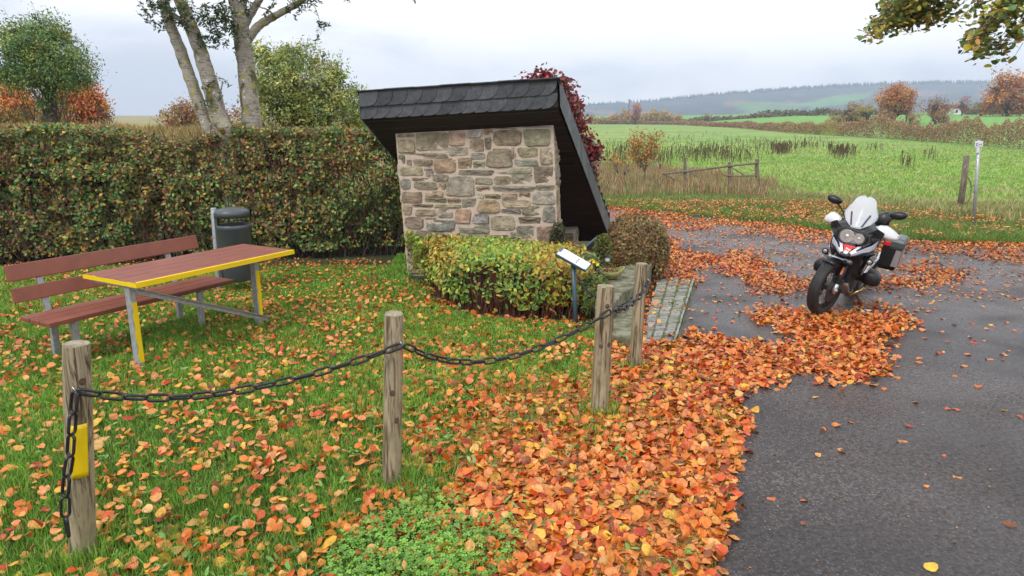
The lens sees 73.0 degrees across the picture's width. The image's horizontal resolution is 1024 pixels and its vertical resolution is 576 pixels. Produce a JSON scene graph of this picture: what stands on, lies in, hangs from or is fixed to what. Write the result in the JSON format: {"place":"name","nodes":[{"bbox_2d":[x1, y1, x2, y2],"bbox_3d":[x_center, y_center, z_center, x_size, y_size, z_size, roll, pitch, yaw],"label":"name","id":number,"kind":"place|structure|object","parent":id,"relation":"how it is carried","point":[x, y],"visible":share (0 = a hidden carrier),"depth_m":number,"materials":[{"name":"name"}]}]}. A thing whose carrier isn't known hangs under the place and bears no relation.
{"place":"outdoors","nodes":[
{"label":"outdoors","id":0,"kind":"place"},
{"bbox_2d":[0,113,1023,575],"bbox_3d":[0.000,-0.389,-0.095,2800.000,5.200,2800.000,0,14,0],"label":"ground","id":1,"kind":"structure","parent":0,"point":[618,133],"depth_m":11.34,"materials":[{"name":"plant"}]},
{"bbox_2d":[0,81,44,122],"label":"orange bush","id":2,"kind":"object","parent":1,"relation":"on","point":[4,104],"visible":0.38,"depth_m":25.69,"materials":[{"name":"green plant"}]},
{"bbox_2d":[0,81,64,125],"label":"bush","id":3,"kind":"object","parent":1,"relation":"on","point":[21,119],"visible":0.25,"depth_m":24.07,"materials":[{"name":"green plant"}]},
{"bbox_2d":[0,1,116,123],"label":"green willow","id":4,"kind":"object","parent":1,"relation":"on","point":[26,70],"visible":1,"depth_m":22.50,"materials":[{"name":"green plant"}]},
{"bbox_2d":[39,81,115,124],"bbox_3d":[-16.510,-6.769,26.086,2.618,2.792,2.299,-10,17,-35],"label":"orange bush","id":5,"kind":"object","parent":1,"relation":"on","point":[84,103],"visible":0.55,"depth_m":25.86,"materials":[{"name":"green plant"}]},
{"bbox_2d":[62,340,96,563],"bbox_3d":[-2.171,0.949,3.466,0.296,1.415,0.145,0,14,0],"label":"wooden post","id":6,"kind":"object","parent":1,"relation":"on","point":[76,365],"visible":0.81,"depth_m":3.39,"materials":[{"name":"brown wood"}]},
{"bbox_2d":[59,391,79,537],"bbox_3d":[-2.130,0.859,3.343,0.159,0.751,0.048,-6,15,-24],"label":"chain","id":7,"kind":"object","parent":6,"relation":"hanging from","point":[68,478],"visible":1,"depth_m":3.32,"materials":[{"name":"black metal"}]},
{"bbox_2d":[75,342,403,401],"bbox_3d":[-1.376,0.475,3.712,1.636,0.198,0.110,-7,15,-27],"label":"chain","id":8,"kind":"object","parent":6,"relation":"hanging from","point":[255,387],"visible":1,"depth_m":3.70,"materials":[{"name":"black metal"}]},
{"bbox_2d":[83,91,114,124],"bbox_3d":[-15.542,-6.505,26.178,1.168,1.979,1.110,-11,18,-38],"label":"dry shrub","id":9,"kind":"object","parent":1,"relation":"on","point":[105,117],"visible":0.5,"depth_m":26.13,"materials":[{"name":"brown plant"}]},
{"bbox_2d":[3,235,233,355],"bbox_3d":[-3.842,0.127,7.036,0.614,1.022,1.960,8,16,28],"label":"park bench","id":10,"kind":"object","parent":1,"relation":"on","point":[50,318],"visible":0.79,"depth_m":6.68,"materials":[{"name":"brown wood"}]},
{"bbox_2d":[0,120,354,237],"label":"tall dry weeds","id":11,"kind":"object","parent":1,"relation":"on","point":[192,130],"visible":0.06,"depth_m":19.61,"materials":[{"name":"brown plant"}]},
{"bbox_2d":[82,244,294,368],"bbox_3d":[-3.138,0.175,7.004,0.798,0.923,1.803,8,16,28],"label":"picnic table","id":12,"kind":"object","parent":1,"relation":"on","point":[132,280],"visible":0.84,"depth_m":6.63,"materials":[{"name":"brown wood"}]},
{"bbox_2d":[136,0,241,221],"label":"grey barked tree","id":13,"kind":"object","parent":1,"relation":"on","point":[214,104],"visible":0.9,"depth_m":10.48,"materials":[{"name":"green plant"}]},
{"bbox_2d":[54,121,336,234],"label":"tall bank weeds","id":14,"kind":"object","parent":1,"relation":"on","point":[180,139],"visible":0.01,"depth_m":18.21,"materials":[{"name":"brown plant"}]},
{"bbox_2d":[153,96,241,126],"bbox_3d":[-9.403,-5.117,21.439,3.212,1.842,1.732,0,14,0],"label":"pinkish hawthorn","id":15,"kind":"object","parent":1,"relation":"on","point":[180,110],"visible":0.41,"depth_m":21.16,"materials":[{"name":"brown plant"}]},
{"bbox_2d":[0,114,404,265],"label":"clipped hedge","id":16,"kind":"object","parent":1,"relation":"on","point":[113,190],"visible":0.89,"depth_m":10.71,"materials":[{"name":"green plant"}]},
{"bbox_2d":[210,207,251,290],"bbox_3d":[-3.590,-0.396,9.003,0.426,1.308,0.434,9,17,34],"label":"litter bin","id":17,"kind":"object","parent":1,"relation":"on","point":[226,234],"visible":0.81,"depth_m":8.82,"materials":[{"name":"metal"}]},
{"bbox_2d":[174,0,415,243],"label":"grey barked tree","id":18,"kind":"object","parent":1,"relation":"on","point":[241,32],"visible":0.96,"depth_m":10.63,"materials":[{"name":"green plant"}]},
{"bbox_2d":[233,35,359,148],"bbox_3d":[-5.160,-4.036,17.014,3.091,4.393,2.209,0,14,0],"label":"yellow willow","id":19,"kind":"object","parent":1,"relation":"on","point":[284,100],"visible":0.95,"depth_m":16.47,"materials":[{"name":"green plant"}]},
{"bbox_2d":[336,81,367,156],"bbox_3d":[-4.048,-4.395,17.928,1.234,2.140,1.486,0,14,0],"label":"yellow willow","id":20,"kind":"object","parent":1,"relation":"on","point":[358,121],"visible":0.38,"depth_m":17.75,"materials":[{"name":"green plant"}]},
{"bbox_2d":[0,265,706,575],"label":"broadleaf weeds","id":21,"kind":"object","parent":1,"relation":"on","point":[287,564],"visible":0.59,"depth_m":4.59,"materials":[{"name":"green plant"}]},
{"bbox_2d":[0,252,739,575],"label":"grass","id":22,"kind":"structure","parent":1,"relation":"on","point":[396,268],"depth_m":5.34,"materials":[{"name":"green plant"}]},
{"bbox_2d":[338,178,402,244],"bbox_3d":[-1.866,-1.695,13.613,2.972,1.286,3.157,0,14,0],"label":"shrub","id":23,"kind":"object","parent":1,"relation":"on","point":[373,188],"visible":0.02,"depth_m":12.77,"materials":[{"name":"green plant"}]},
{"bbox_2d":[382,310,403,487],"bbox_3d":[-0.723,0.803,4.198,0.197,1.352,0.138,0,14,0],"label":"wooden post","id":24,"kind":"object","parent":1,"relation":"on","point":[392,401],"visible":0.88,"depth_m":4.13,"materials":[{"name":"brown wood"}]},
{"bbox_2d":[403,309,612,365],"bbox_3d":[0.017,0.339,4.638,1.765,0.326,0.142,-11,17,-37],"label":"chain","id":25,"kind":"object","parent":24,"relation":"attached to","point":[416,350],"visible":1,"depth_m":4.63,"materials":[{"name":"black metal"}]},
{"bbox_2d":[316,487,528,575],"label":"clover","id":26,"kind":"object","parent":1,"relation":"on","point":[426,548],"visible":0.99,"depth_m":3.62,"materials":[{"name":"green plant"}]},
{"bbox_2d":[356,77,609,275],"bbox_3d":[-0.183,-1.502,10.583,3.171,3.019,2.832,0,13,11],"label":"stone shelter","id":27,"kind":"object","parent":1,"relation":"on","point":[504,158],"visible":0.76,"depth_m":9.46,"materials":[{"name":"stone"}]},
{"bbox_2d":[401,229,595,319],"bbox_3d":[-0.253,-0.275,8.851,2.666,0.800,2.655,0,14,0],"label":"clipped shrub","id":28,"kind":"object","parent":1,"relation":"on","point":[520,275],"visible":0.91,"depth_m":8.00,"materials":[{"name":"green plant"}]},
{"bbox_2d":[0,294,1023,575],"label":"fallen leaves","id":29,"kind":"object","parent":1,"relation":"on","point":[834,360],"visible":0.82,"depth_m":4.78,"materials":[{"name":"orange plant"}]},
{"bbox_2d":[0,197,1023,299],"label":"fallen leaves","id":30,"kind":"object","parent":1,"relation":"on","point":[755,271],"visible":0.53,"depth_m":11.12,"materials":[{"name":"orange plant"}]},
{"bbox_2d":[548,221,567,244],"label":"dark evergreen bush","id":31,"kind":"object","parent":1,"relation":"on","point":[556,233],"visible":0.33,"depth_m":9.29,"materials":[{"name":"green plant"}]},
{"bbox_2d":[514,62,611,181],"bbox_3d":[0.801,-2.357,12.454,1.948,3.284,1.145,5,15,19],"label":"red beech","id":32,"kind":"object","parent":1,"relation":"on","point":[593,152],"visible":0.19,"depth_m":12.11,"materials":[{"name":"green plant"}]},
{"bbox_2d":[555,248,591,324],"bbox_3d":[0.661,0.094,7.543,0.373,1.048,0.181,3,14,14],"label":"info panel","id":33,"kind":"object","parent":1,"relation":"on","point":[572,259],"visible":0.98,"depth_m":7.46,"materials":[{"name":"white metal"}]},
{"bbox_2d":[576,275,596,296],"bbox_3d":[0.759,-0.018,7.122,0.036,0.094,0.671,-3,14,-11],"label":"chain","id":34,"kind":"object","parent":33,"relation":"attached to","point":[592,294],"visible":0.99,"depth_m":7.11,"materials":[{"name":"black metal"}]},
{"bbox_2d":[577,252,603,305],"bbox_3d":[0.920,-0.082,8.317,0.374,0.700,0.337,0,14,0],"label":"grey leaved herb","id":35,"kind":"object","parent":1,"relation":"on","point":[588,258],"visible":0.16,"depth_m":8.23,"materials":[{"name":"green plant"}]},
{"bbox_2d":[578,272,609,321],"bbox_3d":[0.926,0.101,7.802,0.406,0.569,0.571,0,14,0],"label":"leafy garden plant","id":36,"kind":"object","parent":1,"relation":"on","point":[591,281],"visible":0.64,"depth_m":7.64,"materials":[{"name":"green plant"}]},
{"bbox_2d":[591,284,614,412],"bbox_3d":[0.681,0.589,5.273,0.163,1.258,0.148,0,14,0],"label":"wooden post","id":37,"kind":"object","parent":1,"relation":"on","point":[600,384],"visible":0.84,"depth_m":5.19,"materials":[{"name":"brown wood"}]},
{"bbox_2d":[610,280,650,312],"bbox_3d":[0.978,0.087,5.623,0.054,0.113,1.148,6,15,24],"label":"chain","id":38,"kind":"object","parent":37,"relation":"attached to","point":[641,293],"visible":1,"depth_m":5.65,"materials":[{"name":"black metal"}]},
{"bbox_2d":[592,233,613,267],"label":"boxwood bush","id":39,"kind":"object","parent":1,"relation":"on","point":[601,250],"visible":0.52,"depth_m":8.81,"materials":[{"name":"green plant"}]},
{"bbox_2d":[606,148,639,174],"bbox_3d":[3.366,-3.947,21.677,1.068,0.852,0.967,-6,15,-22],"label":"orange sapling","id":40,"kind":"object","parent":1,"relation":"on","point":[616,159],"visible":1,"depth_m":21.65,"materials":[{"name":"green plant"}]},
{"bbox_2d":[595,264,651,345],"bbox_3d":[1.253,0.139,8.256,0.630,0.388,2.854,4,14,14],"label":"mossy stone ledge","id":41,"kind":"object","parent":1,"relation":"on","point":[623,283],"visible":0.34,"depth_m":7.75,"materials":[{"name":"stone"}]},
{"bbox_2d":[580,237,596,254],"bbox_3d":[1.011,-0.403,9.112,0.080,0.472,0.614,8,16,30],"label":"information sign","id":42,"kind":"object","parent":41,"relation":"on","point":[589,246],"visible":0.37,"depth_m":9.16,"materials":[{"name":"grey metal"}]},
{"bbox_2d":[597,265,624,278],"bbox_3d":[1.180,-0.202,8.442,0.389,0.174,0.288,0,14,0],"label":"planter bowl","id":43,"kind":"object","parent":41,"relation":"on","point":[611,272],"visible":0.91,"depth_m":8.38,"materials":[{"name":"stone"}]},
{"bbox_2d":[604,255,610,264],"bbox_3d":[1.175,-0.283,8.525,0.080,0.252,0.080,0,14,0],"label":"solar garden lamp","id":44,"kind":"object","parent":43,"relation":"in","point":[607,258],"visible":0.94,"depth_m":8.49,"materials":[{"name":"white plastic"}]},
{"bbox_2d":[628,103,642,124],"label":"pink orange tree","id":45,"kind":"object","parent":1,"relation":"on","point":[637,112],"visible":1,"depth_m":290.43,"materials":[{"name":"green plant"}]},
{"bbox_2d":[591,109,682,123],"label":"orange treeline","id":46,"kind":"object","parent":1,"relation":"on","point":[665,114],"visible":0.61,"depth_m":325.57,"materials":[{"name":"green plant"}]},
{"bbox_2d":[606,213,670,284],"bbox_3d":[1.791,-0.584,9.859,0.887,0.994,1.215,0,14,0],"label":"round bush","id":47,"kind":"object","parent":1,"relation":"on","point":[638,238],"visible":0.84,"depth_m":9.40,"materials":[{"name":"brown plant"}]},
{"bbox_2d":[629,262,648,366],"bbox_3d":[1.144,0.372,6.256,0.160,1.215,0.126,0,14,0],"label":"wooden post","id":48,"kind":"object","parent":1,"relation":"on","point":[637,327],"visible":0.62,"depth_m":6.19,"materials":[{"name":"brown wood"}]},
{"bbox_2d":[614,296,632,307],"bbox_3d":[0.996,0.128,6.154,0.031,0.055,0.574,7,15,26],"label":"chain","id":49,"kind":"object","parent":48,"relation":"attached to","point":[624,303],"visible":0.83,"depth_m":6.18,"materials":[{"name":"black metal"}]},
{"bbox_2d":[624,125,670,179],"bbox_3d":[4.489,-4.329,23.009,1.583,2.116,1.077,0,14,0],"label":"orange sapling","id":50,"kind":"object","parent":1,"relation":"on","point":[645,156],"visible":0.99,"depth_m":22.87,"materials":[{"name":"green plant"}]},
{"bbox_2d":[643,277,693,342],"bbox_3d":[1.889,0.210,8.407,0.498,0.050,3.091,4,14,17],"label":"cobblestone strip","id":51,"kind":"object","parent":1,"relation":"on","point":[660,327],"visible":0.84,"depth_m":8.16,"materials":[{"name":"stone"}]},
{"bbox_2d":[647,277,696,338],"bbox_3d":[1.925,0.185,8.439,0.542,0.074,3.058,4,14,17],"label":"joint moss","id":52,"kind":"object","parent":51,"relation":"on","point":[665,289],"visible":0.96,"depth_m":8.57,"materials":[{"name":"green plant"}]},
{"bbox_2d":[648,280,693,341],"bbox_3d":[1.869,0.205,8.423,0.497,0.001,3.108,4,14,18],"label":"sett bedding","id":53,"kind":"object","parent":1,"relation":"on","point":[684,300],"visible":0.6,"depth_m":8.13,"materials":[{"name":"grey stone"}]},
{"bbox_2d":[486,238,917,575],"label":"leaf litter","id":54,"kind":"object","parent":1,"relation":"on","point":[681,545],"visible":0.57,"depth_m":4.68,"materials":[{"name":"orange plant"}]},
{"bbox_2d":[702,112,711,121],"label":"pale yellow tree","id":55,"kind":"object","parent":1,"relation":"on","point":[706,117],"visible":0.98,"depth_m":291.11,"materials":[{"name":"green plant"}]},
{"bbox_2d":[662,157,758,184],"bbox_3d":[6.550,-3.766,22.815,3.171,1.056,0.182,2,14,9],"label":"broken field fence","id":56,"kind":"object","parent":1,"relation":"on","point":[730,166],"visible":0.86,"depth_m":22.67,"materials":[{"name":"brown wood"}]},
{"bbox_2d":[603,130,937,169],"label":"dark dock stalks","id":57,"kind":"object","parent":1,"relation":"on","point":[841,149],"visible":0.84,"depth_m":42.52,"materials":[{"name":"brown plant"}]},
{"bbox_2d":[762,108,838,113],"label":"conifer row","id":58,"kind":"object","parent":1,"relation":"on","point":[767,111],"visible":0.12,"depth_m":409.11,"materials":[{"name":"green plant"}]},
{"bbox_2d":[585,113,1023,149],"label":"field hedgerow","id":59,"kind":"object","parent":1,"relation":"on","point":[933,130],"visible":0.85,"depth_m":77.49,"materials":[{"name":"brown plant"}]},
{"bbox_2d":[591,139,1023,205],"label":"pasture grass","id":60,"kind":"structure","parent":1,"relation":"on","point":[1010,191],"depth_m":30.02,"materials":[{"name":"green plant"}]},
{"bbox_2d":[599,107,1021,123],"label":"distant hedgerow","id":61,"kind":"object","parent":1,"relation":"on","point":[817,112],"visible":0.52,"depth_m":283.65,"materials":[{"name":"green plant"}]},
{"bbox_2d":[602,177,1023,243],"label":"verge grass","id":62,"kind":"structure","parent":1,"relation":"on","point":[943,225],"depth_m":15.96,"materials":[{"name":"green plant"}]},
{"bbox_2d":[827,109,848,122],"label":"thorn scrub","id":63,"kind":"object","parent":1,"relation":"on","point":[839,119],"visible":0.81,"depth_m":123.96,"materials":[{"name":"brown plant"}]},
{"bbox_2d":[841,99,868,121],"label":"bare brown tree","id":64,"kind":"object","parent":1,"relation":"on","point":[855,115],"visible":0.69,"depth_m":134.28,"materials":[{"name":"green plant"}]},
{"bbox_2d":[853,103,877,124],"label":"yellow tree","id":65,"kind":"object","parent":1,"relation":"on","point":[864,113],"visible":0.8,"depth_m":128.03,"materials":[{"name":"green plant"}]},
{"bbox_2d":[875,109,898,124],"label":"thorn scrub","id":66,"kind":"object","parent":1,"relation":"on","point":[884,112],"visible":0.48,"depth_m":125.92,"materials":[{"name":"brown plant"}]},
{"bbox_2d":[767,182,1023,221],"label":"dry grass strip","id":67,"kind":"object","parent":1,"relation":"on","point":[1014,214],"visible":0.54,"depth_m":17.28,"materials":[{"name":"plant"}]},
{"bbox_2d":[872,80,920,120],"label":"orange tree","id":68,"kind":"object","parent":1,"relation":"on","point":[891,101],"visible":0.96,"depth_m":143.78,"materials":[{"name":"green plant"}]},
{"bbox_2d":[902,91,917,121],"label":"crimson tree","id":69,"kind":"object","parent":1,"relation":"on","point":[907,110],"visible":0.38,"depth_m":150.72,"materials":[{"name":"brown plant"}]},
{"bbox_2d":[905,111,925,125],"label":"thorn scrub","id":70,"kind":"object","parent":1,"relation":"on","point":[911,116],"visible":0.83,"depth_m":121.72,"materials":[{"name":"brown plant"}]},
{"bbox_2d":[918,95,957,123],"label":"russet tree","id":71,"kind":"object","parent":1,"relation":"on","point":[934,107],"visible":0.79,"depth_m":130.19,"materials":[{"name":"brown plant"}]},
{"bbox_2d":[854,0,1023,71],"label":"beech tree","id":72,"kind":"object","parent":1,"relation":"on","point":[902,14],"visible":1,"depth_m":7.66,"materials":[{"name":"green plant"}]},
{"bbox_2d":[929,108,952,124],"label":"thorn scrub","id":73,"kind":"object","parent":1,"relation":"on","point":[946,119],"visible":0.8,"depth_m":124.07,"materials":[{"name":"brown plant"}]},
{"bbox_2d":[946,105,961,113],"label":"farmhouse","id":74,"kind":"object","parent":1,"relation":"on","point":[956,111],"visible":0.47,"depth_m":252.11,"materials":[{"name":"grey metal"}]},
{"bbox_2d":[957,156,971,207],"bbox_3d":[11.166,-2.472,17.021,0.315,1.541,0.145,0,14,0],"label":"field post","id":75,"kind":"object","parent":1,"relation":"on","point":[963,183],"visible":0.85,"depth_m":16.96,"materials":[{"name":"brown wood"}]},
{"bbox_2d":[955,96,973,115],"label":"red tree","id":76,"kind":"object","parent":1,"relation":"on","point":[963,106],"visible":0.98,"depth_m":222.16,"materials":[{"name":"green plant"}]},
{"bbox_2d":[972,140,982,223],"bbox_3d":[9.897,-2.157,14.803,0.321,1.985,0.086,0,14,0],"label":"marker pole","id":77,"kind":"object","parent":1,"relation":"on","point":[978,144],"visible":0.92,"depth_m":14.74,"materials":[{"name":"metal"}]},
{"bbox_2d":[967,97,997,115],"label":"olive tree","id":78,"kind":"object","parent":1,"relation":"on","point":[977,107],"visible":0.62,"depth_m":208.13,"materials":[{"name":"brown plant"}]},
{"bbox_2d":[974,64,1023,115],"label":"broad orange tree","id":79,"kind":"object","parent":1,"relation":"on","point":[1006,95],"visible":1,"depth_m":196.99,"materials":[{"name":"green plant"}]},
{"bbox_2d":[0,0,1023,115],"label":"sky","id":80,"kind":"structure","parent":0,"point":[615,50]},
{"bbox_2d":[591,156,779,198],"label":"tall dry grass","id":81,"kind":"structure","parent":0,"point":[749,185],"depth_m":22.76,"materials":[{"name":"beige plant"}]},
{"bbox_2d":[581,81,1023,115],"bbox_3d":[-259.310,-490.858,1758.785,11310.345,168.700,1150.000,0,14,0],"label":"hills","id":82,"kind":"structure","parent":0,"point":[811,99],"depth_m":1892.35,"materials":[{"name":"plant"}]},
{"bbox_2d":[585,77,1022,105],"bbox_3d":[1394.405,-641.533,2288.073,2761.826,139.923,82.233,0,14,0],"label":"distant forest","id":83,"kind":"object","parent":82,"relation":"on","point":[849,85],"visible":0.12,"depth_m":2263.92,"materials":[{"name":"grey plant"}]},
{"bbox_2d":[608,208,1023,575],"bbox_3d":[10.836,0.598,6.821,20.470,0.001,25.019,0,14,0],"label":"road","id":84,"kind":"structure","parent":0,"point":[889,534],"depth_m":4.93,"materials":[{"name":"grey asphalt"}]},
{"bbox_2d":[807,194,908,314],"bbox_3d":[4.178,-0.474,8.348,0.897,1.392,2.228,20,22,31],"label":"motorcycle","id":85,"kind":"object","parent":84,"relation":"on","point":[862,229],"visible":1,"depth_m":7.79,"materials":[{"name":"metal"}]}
]}

